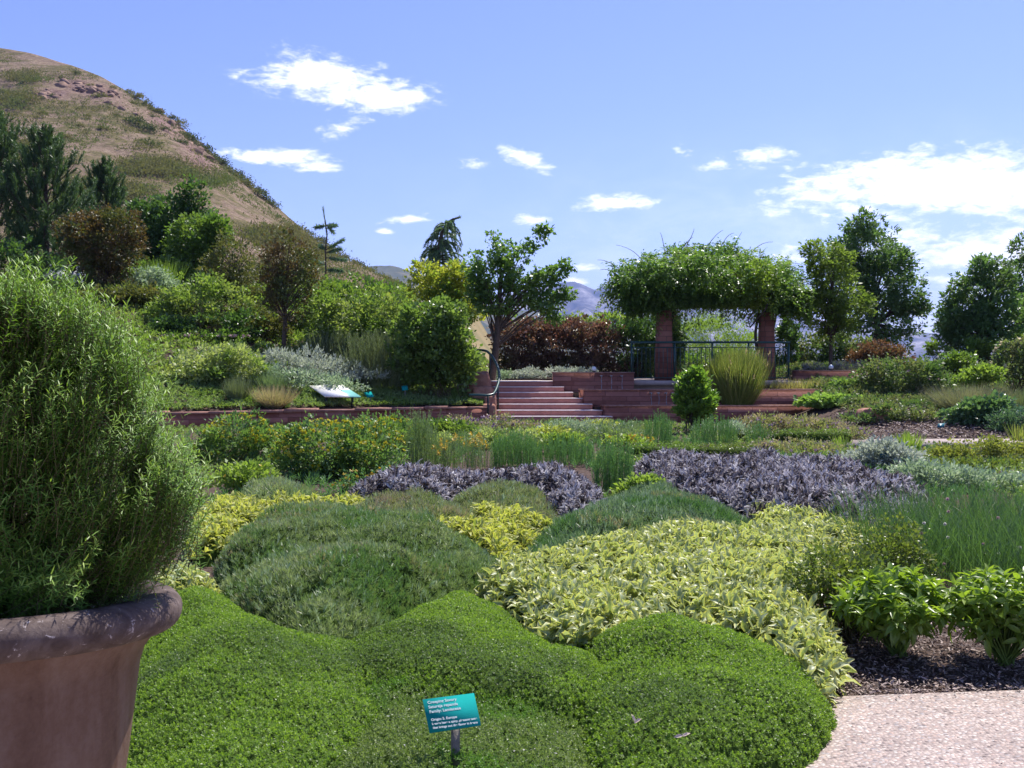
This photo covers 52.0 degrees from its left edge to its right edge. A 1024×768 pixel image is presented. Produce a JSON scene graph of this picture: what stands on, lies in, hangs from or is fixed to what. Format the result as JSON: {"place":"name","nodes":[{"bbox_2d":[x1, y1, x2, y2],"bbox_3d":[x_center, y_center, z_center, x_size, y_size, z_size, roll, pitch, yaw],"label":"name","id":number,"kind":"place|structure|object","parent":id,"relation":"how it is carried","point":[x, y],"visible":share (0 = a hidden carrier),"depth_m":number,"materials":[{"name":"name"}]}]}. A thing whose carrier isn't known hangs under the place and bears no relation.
{"place":"outdoors","nodes":[
{"label":"outdoors","id":0,"kind":"place"},
{"bbox_2d":[0,48,421,301],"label":"hill","id":1,"kind":"structure","parent":0,"point":[233,207],"depth_m":277.22,"materials":[{"name":"brown soil"}]},
{"bbox_2d":[20,77,215,163],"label":"rocks","id":2,"kind":"object","parent":1,"relation":"on","point":[63,82],"visible":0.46,"depth_m":321.02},
{"bbox_2d":[0,49,419,295],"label":"scrub","id":3,"kind":"object","parent":1,"relation":"on","point":[153,165],"visible":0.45,"depth_m":255.78,"materials":[{"name":"green plant"}]},
{"bbox_2d":[1,287,500,411],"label":"bank","id":4,"kind":"structure","parent":0,"point":[480,333],"depth_m":29.15,"materials":[{"name":"plant"}]},
{"bbox_2d":[0,107,70,276],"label":"pine tree","id":5,"kind":"object","parent":4,"relation":"on","point":[7,151],"visible":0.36,"depth_m":45.23,"materials":[{"name":"green plant"}]},
{"bbox_2d":[0,234,75,283],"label":"round shrub","id":6,"kind":"object","parent":4,"relation":"on","point":[18,245],"visible":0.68,"depth_m":41.70,"materials":[{"name":"green plant"}]},
{"bbox_2d":[0,120,106,274],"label":"pine tree","id":7,"kind":"object","parent":4,"relation":"on","point":[50,156],"visible":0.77,"depth_m":44.19,"materials":[{"name":"green plant"}]},
{"bbox_2d":[48,200,151,288],"bbox_3d":[-14.289,-4.722,36.317,3.393,3.202,3.002,0,1,0],"label":"smoke tree","id":8,"kind":"object","parent":4,"relation":"on","point":[99,227],"visible":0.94,"depth_m":35.94,"materials":[{"name":"brown plant"}]},
{"bbox_2d":[63,154,139,280],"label":"pine tree","id":9,"kind":"object","parent":4,"relation":"on","point":[114,195],"visible":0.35,"depth_m":49.48,"materials":[{"name":"green plant"}]},
{"bbox_2d":[67,277,165,303],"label":"round shrub","id":10,"kind":"object","parent":4,"relation":"on","point":[136,292],"visible":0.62,"depth_m":33.48,"materials":[{"name":"green plant"}]},
{"bbox_2d":[125,173,215,286],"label":"leafy tree","id":11,"kind":"object","parent":4,"relation":"on","point":[157,215],"visible":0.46,"depth_m":43.20,"materials":[{"name":"green plant"}]},
{"bbox_2d":[157,206,238,284],"bbox_3d":[-11.915,-5.074,39.831,2.926,3.455,2.479,0,1,0],"label":"leafy tree","id":12,"kind":"object","parent":4,"relation":"on","point":[184,245],"visible":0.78,"depth_m":39.40,"materials":[{"name":"green plant"}]},
{"bbox_2d":[141,266,261,327],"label":"round shrub","id":13,"kind":"object","parent":4,"relation":"on","point":[178,300],"visible":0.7,"depth_m":32.14,"materials":[{"name":"green plant"}]},
{"bbox_2d":[138,337,272,382],"bbox_3d":[-8.072,-0.622,27.623,3.641,1.232,2.231,0,1,0],"label":"perennial mass","id":14,"kind":"object","parent":4,"relation":"on","point":[220,361],"visible":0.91,"depth_m":27.19,"materials":[{"name":"green plant"}]},
{"bbox_2d":[147,307,268,337],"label":"round shrub","id":15,"kind":"object","parent":4,"relation":"on","point":[174,323],"visible":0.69,"depth_m":31.25,"materials":[{"name":"green plant"}]},
{"bbox_2d":[195,229,264,310],"bbox_3d":[-9.097,-3.651,34.377,2.260,2.815,1.872,1,1,26],"label":"sparse tree","id":16,"kind":"object","parent":4,"relation":"on","point":[232,275],"visible":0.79,"depth_m":34.15,"materials":[{"name":"green plant"}]},
{"bbox_2d":[4,371,484,410],"bbox_3d":[-7.105,0.122,26.826,15.349,0.991,2.779,-1,1,-25],"label":"ground cover","id":17,"kind":"object","parent":4,"relation":"on","point":[396,396],"visible":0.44,"depth_m":26.90,"materials":[{"name":"green plant"}]},
{"bbox_2d":[1,279,488,389],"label":"bank cover","id":18,"kind":"object","parent":4,"relation":"on","point":[215,341],"visible":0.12,"depth_m":30.84,"materials":[{"name":"green plant"}]},
{"bbox_2d":[222,297,294,338],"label":"round shrub","id":19,"kind":"object","parent":4,"relation":"on","point":[275,328],"visible":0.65,"depth_m":31.78,"materials":[{"name":"green plant"}]},
{"bbox_2d":[248,382,302,408],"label":"grass tuft","id":20,"kind":"object","parent":4,"relation":"on","point":[273,400],"visible":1,"depth_m":25.88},
{"bbox_2d":[255,225,325,347],"bbox_3d":[-6.578,-2.800,30.921,2.051,3.819,1.896,0,1,0],"label":"vase tree","id":21,"kind":"object","parent":4,"relation":"on","point":[279,286],"visible":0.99,"depth_m":30.75,"materials":[{"name":"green plant"}]},
{"bbox_2d":[244,362,370,391],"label":"silver perennial","id":22,"kind":"object","parent":4,"relation":"on","point":[323,379],"visible":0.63,"depth_m":27.56,"materials":[{"name":"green plant"}]},
{"bbox_2d":[255,342,396,381],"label":"silver perennial","id":23,"kind":"object","parent":4,"relation":"on","point":[331,365],"visible":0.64,"depth_m":28.73,"materials":[{"name":"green plant"}]},
{"bbox_2d":[296,322,360,362],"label":"broom shrub","id":24,"kind":"object","parent":4,"relation":"on","point":[325,345],"visible":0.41,"depth_m":30.52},
{"bbox_2d":[276,270,420,330],"bbox_3d":[-5.298,-2.532,33.917,4.973,2.237,2.497,0,1,0],"label":"round shrub","id":25,"kind":"object","parent":4,"relation":"on","point":[334,286],"visible":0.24,"depth_m":33.64,"materials":[{"name":"green plant"}]},
{"bbox_2d":[290,280,426,360],"bbox_3d":[-4.510,-1.785,31.449,4.296,2.695,2.578,0,1,0],"label":"round shrub","id":26,"kind":"object","parent":4,"relation":"on","point":[367,315],"visible":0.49,"depth_m":31.09,"materials":[{"name":"green plant"}]},
{"bbox_2d":[336,323,417,388],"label":"broom shrub","id":27,"kind":"object","parent":4,"relation":"on","point":[370,355],"visible":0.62,"depth_m":29.03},
{"bbox_2d":[383,292,485,399],"bbox_3d":[-2.135,-1.017,28.938,2.835,3.035,2.223,0,1,0],"label":"round shrub","id":28,"kind":"object","parent":4,"relation":"on","point":[439,344],"visible":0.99,"depth_m":28.61,"materials":[{"name":"green plant"}]},
{"bbox_2d":[407,215,468,308],"bbox_3d":[-2.478,-3.472,35.882,2.515,4.619,2.478,0,1,0],"label":"weeping conifer","id":29,"kind":"object","parent":4,"relation":"on","point":[439,252],"visible":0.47,"depth_m":35.84,"materials":[{"name":"green plant"}]},
{"bbox_2d":[403,257,487,374],"bbox_3d":[-2.104,-2.091,33.457,2.889,3.952,1.942,0,1,0],"label":"golden tree","id":30,"kind":"object","parent":4,"relation":"on","point":[454,281],"visible":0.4,"depth_m":33.12,"materials":[{"name":"yellow plant"}]},
{"bbox_2d":[0,0,1023,332],"label":"sky","id":31,"kind":"structure","parent":0,"point":[611,124],"materials":[{"name":"blue"}]},
{"bbox_2d":[15,363,1023,695],"bbox_3d":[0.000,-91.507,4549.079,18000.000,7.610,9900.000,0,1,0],"label":"ground","id":32,"kind":"structure","parent":0,"point":[583,469],"depth_m":6.04,"materials":[{"name":"soil"}]},
{"bbox_2d":[151,558,220,597],"bbox_3d":[-2.186,1.334,6.916,0.503,0.351,0.726,-1,1,-27],"label":"golden sage","id":33,"kind":"object","parent":32,"relation":"on","point":[192,577],"visible":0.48,"depth_m":6.81,"materials":[{"name":"yellow plant"}]},
{"bbox_2d":[187,406,293,468],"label":"flowering shrub","id":34,"kind":"object","parent":32,"relation":"on","point":[253,440],"visible":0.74,"depth_m":15.85,"materials":[{"name":"green plant"}]},
{"bbox_2d":[202,456,280,493],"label":"leafy shrub","id":35,"kind":"object","parent":32,"relation":"on","point":[238,475],"visible":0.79,"depth_m":12.52,"materials":[{"name":"green plant"}]},
{"bbox_2d":[2,405,486,430],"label":"stone wall","id":36,"kind":"structure","parent":32,"relation":"on","point":[273,416],"depth_m":26.01,"materials":[{"name":"red stone"}]},
{"bbox_2d":[126,585,381,767],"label":"savory mound","id":37,"kind":"object","parent":32,"relation":"on","point":[223,681],"visible":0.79,"depth_m":4.33,"materials":[{"name":"green plant"}]},
{"bbox_2d":[181,490,367,566],"bbox_3d":[-2.353,1.217,9.938,1.430,0.452,3.316,0,1,22],"label":"golden sage","id":38,"kind":"object","parent":32,"relation":"on","point":[231,513],"visible":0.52,"depth_m":9.19,"materials":[{"name":"yellow plant"}]},
{"bbox_2d":[240,474,325,504],"bbox_3d":[-2.510,1.167,10.921,1.159,0.470,2.463,-1,1,-25],"label":"thyme mound","id":39,"kind":"object","parent":32,"relation":"on","point":[263,486],"visible":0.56,"depth_m":10.41,"materials":[{"name":"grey plant"}]},
{"bbox_2d":[260,409,413,481],"bbox_3d":[-2.443,0.859,14.618,2.049,1.035,1.535,-1,1,-23],"label":"flowering shrub","id":40,"kind":"object","parent":32,"relation":"on","point":[355,447],"visible":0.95,"depth_m":14.41,"materials":[{"name":"green plant"}]},
{"bbox_2d":[211,499,499,639],"bbox_3d":[-1.266,1.209,7.994,2.214,0.507,4.449,-1,1,-29],"label":"thyme mound","id":41,"kind":"object","parent":32,"relation":"on","point":[344,570],"visible":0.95,"depth_m":6.94,"materials":[{"name":"green plant"}]},
{"bbox_2d":[341,408,429,453],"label":"flowering shrub","id":42,"kind":"object","parent":32,"relation":"on","point":[402,419],"visible":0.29,"depth_m":18.40,"materials":[{"name":"green plant"}]},
{"bbox_2d":[350,484,477,519],"bbox_3d":[-0.988,1.222,10.176,1.520,0.389,2.842,0,1,0],"label":"thyme mound","id":43,"kind":"object","parent":32,"relation":"on","point":[427,501],"visible":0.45,"depth_m":10.16,"materials":[{"name":"green plant"}]},
{"bbox_2d":[403,406,440,464],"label":"herb clump","id":44,"kind":"object","parent":32,"relation":"on","point":[417,440],"visible":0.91,"depth_m":15.73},
{"bbox_2d":[330,667,591,767],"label":"savory mound","id":45,"kind":"object","parent":32,"relation":"on","point":[399,735],"visible":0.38,"depth_m":3.99,"materials":[{"name":"green plant"}]},
{"bbox_2d":[423,693,480,765],"bbox_3d":[-0.216,1.256,3.750,0.203,0.272,0.099,0,1,-7],"label":"plant label","id":46,"kind":"object","parent":45,"relation":"on","point":[454,714],"visible":1,"depth_m":3.74,"materials":[{"name":"teal plastic"}]},
{"bbox_2d":[431,429,492,469],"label":"herb clump","id":47,"kind":"object","parent":32,"relation":"on","point":[444,460],"visible":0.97,"depth_m":15.51,"materials":[{"name":"green plant"}]},
{"bbox_2d":[348,589,602,729],"bbox_3d":[-0.294,1.350,5.366,1.361,0.335,2.504,-1,1,-23],"label":"savory mound","id":48,"kind":"object","parent":32,"relation":"on","point":[467,638],"visible":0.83,"depth_m":4.87,"materials":[{"name":"green plant"}]},
{"bbox_2d":[348,458,607,515],"bbox_3d":[-0.175,1.133,11.471,3.224,0.555,2.704,1,1,28],"label":"purple sage","id":49,"kind":"object","parent":32,"relation":"on","point":[570,489],"visible":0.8,"depth_m":11.39,"materials":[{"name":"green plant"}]},
{"bbox_2d":[436,500,555,557],"bbox_3d":[-0.172,1.256,9.319,1.284,0.423,2.748,0,1,11],"label":"golden sage","id":50,"kind":"object","parent":32,"relation":"on","point":[499,529],"visible":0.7,"depth_m":8.66,"materials":[{"name":"yellow plant"}]},
{"bbox_2d":[452,477,560,523],"bbox_3d":[-0.102,1.210,10.780,1.315,0.389,3.480,0,1,0],"label":"thyme mound","id":51,"kind":"object","parent":32,"relation":"on","point":[507,492],"visible":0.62,"depth_m":10.66,"materials":[{"name":"green plant"}]},
{"bbox_2d":[489,424,540,467],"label":"herb clump","id":52,"kind":"object","parent":32,"relation":"on","point":[527,453],"visible":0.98,"depth_m":15.82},
{"bbox_2d":[12,416,1023,515],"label":"herb cover","id":53,"kind":"object","parent":32,"relation":"on","point":[314,476],"visible":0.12,"depth_m":17.34,"materials":[{"name":"green plant"}]},
{"bbox_2d":[491,380,612,421],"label":"stairs","id":54,"kind":"structure","parent":32,"relation":"on","point":[538,400],"depth_m":29.10,"materials":[{"name":"red concrete"}]},
{"bbox_2d":[552,372,634,391],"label":"stone wall","id":55,"kind":"structure","parent":54,"relation":"on","point":[572,381],"depth_m":30.11,"materials":[{"name":"red stone"}]},
{"bbox_2d":[536,432,594,465],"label":"herb clump","id":56,"kind":"object","parent":32,"relation":"on","point":[582,451],"visible":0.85,"depth_m":16.24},
{"bbox_2d":[591,433,633,491],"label":"herb clump","id":57,"kind":"object","parent":32,"relation":"on","point":[611,470],"visible":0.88,"depth_m":12.79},
{"bbox_2d":[522,473,752,553],"bbox_3d":[1.320,1.219,9.649,1.958,0.418,5.072,0,1,16],"label":"thyme mound","id":58,"kind":"object","parent":32,"relation":"on","point":[638,507],"visible":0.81,"depth_m":9.19,"materials":[{"name":"green plant"}]},
{"bbox_2d":[473,495,887,706],"bbox_3d":[1.534,1.261,8.050,2.586,0.480,6.325,0,1,23],"label":"golden sage","id":59,"kind":"object","parent":32,"relation":"on","point":[582,591],"visible":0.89,"depth_m":6.35,"materials":[{"name":"yellow plant"}]},
{"bbox_2d":[670,364,721,430],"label":"bay shrub","id":60,"kind":"object","parent":32,"relation":"on","point":[695,395],"visible":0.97,"depth_m":23.81,"materials":[{"name":"green plant"}]},
{"bbox_2d":[578,389,822,406],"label":"stone wall","id":61,"kind":"structure","parent":32,"relation":"on","point":[596,397],"depth_m":29.01,"materials":[{"name":"red stone"}]},
{"bbox_2d":[575,611,837,767],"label":"savory mound","id":62,"kind":"object","parent":32,"relation":"on","point":[722,700],"visible":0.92,"depth_m":4.27,"materials":[{"name":"green plant"}]},
{"bbox_2d":[600,405,812,421],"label":"stone wall","id":63,"kind":"structure","parent":32,"relation":"on","point":[638,412],"depth_m":28.17,"materials":[{"name":"red stone"}]},
{"bbox_2d":[689,415,738,445],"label":"herb clump","id":64,"kind":"object","parent":32,"relation":"on","point":[727,431],"visible":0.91,"depth_m":19.87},
{"bbox_2d":[632,444,935,532],"bbox_3d":[3.076,1.126,11.624,3.239,0.609,6.254,0,1,0],"label":"purple sage","id":65,"kind":"object","parent":32,"relation":"on","point":[738,482],"visible":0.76,"depth_m":11.29,"materials":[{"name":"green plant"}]},
{"bbox_2d":[731,410,850,432],"bbox_3d":[6.105,0.870,23.033,2.718,0.642,1.132,0,1,0],"label":"oregano","id":66,"kind":"object","parent":32,"relation":"on","point":[786,422],"visible":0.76,"depth_m":22.86,"materials":[{"name":"green plant"}]},
{"bbox_2d":[743,434,857,455],"bbox_3d":[5.021,1.076,18.212,2.257,0.434,1.234,0,1,0],"label":"oregano","id":67,"kind":"object","parent":32,"relation":"on","point":[804,443],"visible":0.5,"depth_m":18.09,"materials":[{"name":"green plant"}]},
{"bbox_2d":[776,427,852,443],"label":"clipped hedge","id":68,"kind":"object","parent":32,"relation":"on","point":[826,433],"visible":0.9,"depth_m":20.59,"materials":[{"name":"green plant"}]},
{"bbox_2d":[778,539,889,643],"bbox_3d":[1.980,1.210,6.222,0.806,0.591,0.728,0,1,0],"label":"box shrub","id":69,"kind":"object","parent":32,"relation":"on","point":[849,570],"visible":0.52,"depth_m":6.17,"materials":[{"name":"green plant"}]},
{"bbox_2d":[819,205,936,354],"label":"locust tree","id":70,"kind":"object","parent":32,"relation":"on","point":[869,264],"visible":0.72,"depth_m":43.38,"materials":[{"name":"green plant"}]},
{"bbox_2d":[825,434,933,471],"bbox_3d":[5.401,1.044,15.416,1.558,0.630,0.887,0,1,0],"label":"silver sage","id":71,"kind":"object","parent":32,"relation":"on","point":[871,451],"visible":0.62,"depth_m":15.28,"materials":[{"name":"green plant"}]},
{"bbox_2d":[838,401,940,423],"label":"leafy perennial","id":72,"kind":"object","parent":32,"relation":"on","point":[898,413],"visible":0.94,"depth_m":24.07,"materials":[{"name":"green plant"}]},
{"bbox_2d":[847,512,944,577],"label":"box shrub","id":73,"kind":"object","parent":32,"relation":"on","point":[904,546],"visible":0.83,"depth_m":7.38,"materials":[{"name":"green plant"}]},
{"bbox_2d":[776,359,1022,411],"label":"slope cover","id":74,"kind":"object","parent":32,"relation":"on","point":[916,399],"visible":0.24,"depth_m":27.78,"materials":[{"name":"green plant"}]},
{"bbox_2d":[838,351,962,394],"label":"rose bush","id":75,"kind":"object","parent":32,"relation":"on","point":[893,374],"visible":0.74,"depth_m":28.16,"materials":[{"name":"green plant"}]},
{"bbox_2d":[815,432,1023,588],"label":"chive clump","id":76,"kind":"object","parent":32,"relation":"on","point":[956,534],"visible":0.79,"depth_m":8.12,"materials":[{"name":"green plant"}]},
{"bbox_2d":[815,603,1023,763],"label":"mulch","id":77,"kind":"object","parent":32,"relation":"on","point":[951,667],"visible":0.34,"depth_m":5.42,"materials":[{"name":"brown plant"}]},
{"bbox_2d":[824,561,958,657],"bbox_3d":[2.071,1.230,5.726,0.684,0.510,0.761,0,1,0],"label":"pepper plant","id":78,"kind":"object","parent":77,"relation":"on","point":[894,609],"visible":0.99,"depth_m":5.59,"materials":[{"name":"green plant"}]},
{"bbox_2d":[931,563,1023,666],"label":"pepper plant","id":79,"kind":"object","parent":77,"relation":"on","point":[993,620],"visible":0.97,"depth_m":5.45,"materials":[{"name":"green plant"}]},
{"bbox_2d":[824,404,1021,438],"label":"mulch","id":80,"kind":"object","parent":32,"relation":"on","point":[969,429],"visible":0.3,"depth_m":22.99,"materials":[{"name":"brown plant"}]},
{"bbox_2d":[885,452,1023,491],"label":"silver sage","id":81,"kind":"object","parent":32,"relation":"on","point":[924,470],"visible":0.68,"depth_m":13.10,"materials":[{"name":"green plant"}]},
{"bbox_2d":[918,381,1023,408],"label":"grass tuft","id":82,"kind":"object","parent":32,"relation":"on","point":[950,400],"visible":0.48,"depth_m":25.37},
{"bbox_2d":[921,329,1023,361],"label":"round shrub","id":83,"kind":"object","parent":32,"relation":"on","point":[983,347],"visible":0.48,"depth_m":35.78,"materials":[{"name":"green plant"}]},
{"bbox_2d":[922,432,1023,459],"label":"shrub","id":84,"kind":"object","parent":32,"relation":"on","point":[998,445],"visible":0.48,"depth_m":16.51,"materials":[{"name":"yellow plant"}]},
{"bbox_2d":[928,252,1023,357],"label":"locust tree","id":85,"kind":"object","parent":32,"relation":"on","point":[980,317],"visible":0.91,"depth_m":36.60,"materials":[{"name":"green plant"}]},
{"bbox_2d":[935,389,1020,426],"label":"leafy perennial","id":86,"kind":"object","parent":32,"relation":"on","point":[974,409],"visible":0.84,"depth_m":23.42,"materials":[{"name":"green plant"}]},
{"bbox_2d":[949,361,1007,390],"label":"lime herb","id":87,"kind":"object","parent":32,"relation":"on","point":[990,373],"visible":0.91,"depth_m":26.85,"materials":[{"name":"green plant"}]},
{"bbox_2d":[984,335,1023,390],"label":"rose bush","id":88,"kind":"object","parent":32,"relation":"on","point":[1012,347],"visible":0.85,"depth_m":27.98,"materials":[{"name":"green plant"}]},
{"bbox_2d":[457,378,878,389],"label":"terrace","id":89,"kind":"structure","parent":0,"point":[657,386],"depth_m":30.57,"materials":[{"name":"concrete"}]},
{"bbox_2d":[456,220,578,380],"bbox_3d":[0.172,-2.237,31.334,3.700,5.345,1.788,0,1,0],"label":"tree","id":90,"kind":"object","parent":89,"relation":"on","point":[482,289],"visible":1,"depth_m":31.21,"materials":[{"name":"green plant"}]},
{"bbox_2d":[484,315,552,377],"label":"hedge shrub","id":91,"kind":"object","parent":89,"relation":"on","point":[516,358],"visible":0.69,"depth_m":35.76,"materials":[{"name":"brown plant"}]},
{"bbox_2d":[521,314,586,376],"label":"hedge shrub","id":92,"kind":"object","parent":89,"relation":"on","point":[554,337],"visible":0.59,"depth_m":36.00,"materials":[{"name":"brown plant"}]},
{"bbox_2d":[562,313,627,371],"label":"hedge shrub","id":93,"kind":"object","parent":89,"relation":"on","point":[599,359],"visible":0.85,"depth_m":35.64,"materials":[{"name":"brown plant"}]},
{"bbox_2d":[600,315,655,376],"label":"hedge shrub","id":94,"kind":"object","parent":89,"relation":"on","point":[633,335],"visible":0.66,"depth_m":35.93,"materials":[{"name":"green plant"}]},
{"bbox_2d":[618,288,798,380],"bbox_3d":[6.231,-1.537,33.798,5.310,2.778,4.955,0,1,0],"label":"pergola","id":95,"kind":"object","parent":89,"relation":"on","point":[766,330],"visible":0.24,"depth_m":31.36,"materials":[{"name":"stone"}]},
{"bbox_2d":[592,231,820,376],"bbox_3d":[5.941,-2.067,32.481,7.079,5.625,6.005,0,1,0],"label":"climbing vine","id":96,"kind":"object","parent":95,"relation":"on","point":[648,289],"visible":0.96,"depth_m":31.14,"materials":[{"name":"green plant"}]},
{"bbox_2d":[630,341,789,378],"bbox_3d":[5.775,-0.664,30.462,4.665,1.152,0.367,0,1,0],"label":"guard railing","id":97,"kind":"object","parent":89,"relation":"on","point":[675,342],"visible":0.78,"depth_m":30.43,"materials":[{"name":"metal"}]},
{"bbox_2d":[680,309,757,366],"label":"round shrub","id":98,"kind":"object","parent":89,"relation":"on","point":[717,325],"visible":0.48,"depth_m":41.13,"materials":[{"name":"green plant"}]},
{"bbox_2d":[775,316,802,365],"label":"round shrub","id":99,"kind":"object","parent":89,"relation":"on","point":[782,331],"visible":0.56,"depth_m":34.80,"materials":[{"name":"green plant"}]},
{"bbox_2d":[781,328,872,362],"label":"rose bush","id":100,"kind":"object","parent":89,"relation":"on","point":[823,348],"visible":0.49,"depth_m":35.14,"materials":[{"name":"green plant"}]},
{"bbox_2d":[797,237,878,364],"bbox_3d":[10.140,-2.311,33.021,2.492,4.544,2.155,-1,1,-33],"label":"young tree","id":101,"kind":"object","parent":89,"relation":"on","point":[834,309],"visible":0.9,"depth_m":32.71,"materials":[{"name":"green plant"}]},
{"bbox_2d":[842,338,916,364],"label":"rose bush","id":102,"kind":"object","parent":89,"relation":"on","point":[866,350],"visible":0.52,"depth_m":34.23,"materials":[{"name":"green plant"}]},
{"bbox_2d":[487,282,998,361],"bbox_3d":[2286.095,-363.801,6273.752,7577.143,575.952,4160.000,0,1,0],"label":"mountains","id":103,"kind":"structure","parent":0,"point":[587,300],"depth_m":5838.47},
{"bbox_2d":[806,690,1023,767],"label":"path","id":104,"kind":"structure","parent":0,"point":[978,729],"depth_m":4.47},
{"bbox_2d":[0,580,181,767],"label":"plant pot","id":105,"kind":"object","parent":104,"relation":"on","point":[68,684],"visible":0.77,"depth_m":2.19,"materials":[{"name":"ceramic"}]},
{"bbox_2d":[0,253,219,618],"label":"rosemary bush","id":106,"kind":"object","parent":105,"relation":"in","point":[57,554],"visible":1,"depth_m":2.32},
{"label":"terrace soil","id":107,"kind":"structure","parent":0,"visible":0},
{"bbox_2d":[700,344,779,404],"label":"ornamental grass","id":108,"kind":"object","parent":107,"relation":"on","point":[737,378],"depth_m":28.28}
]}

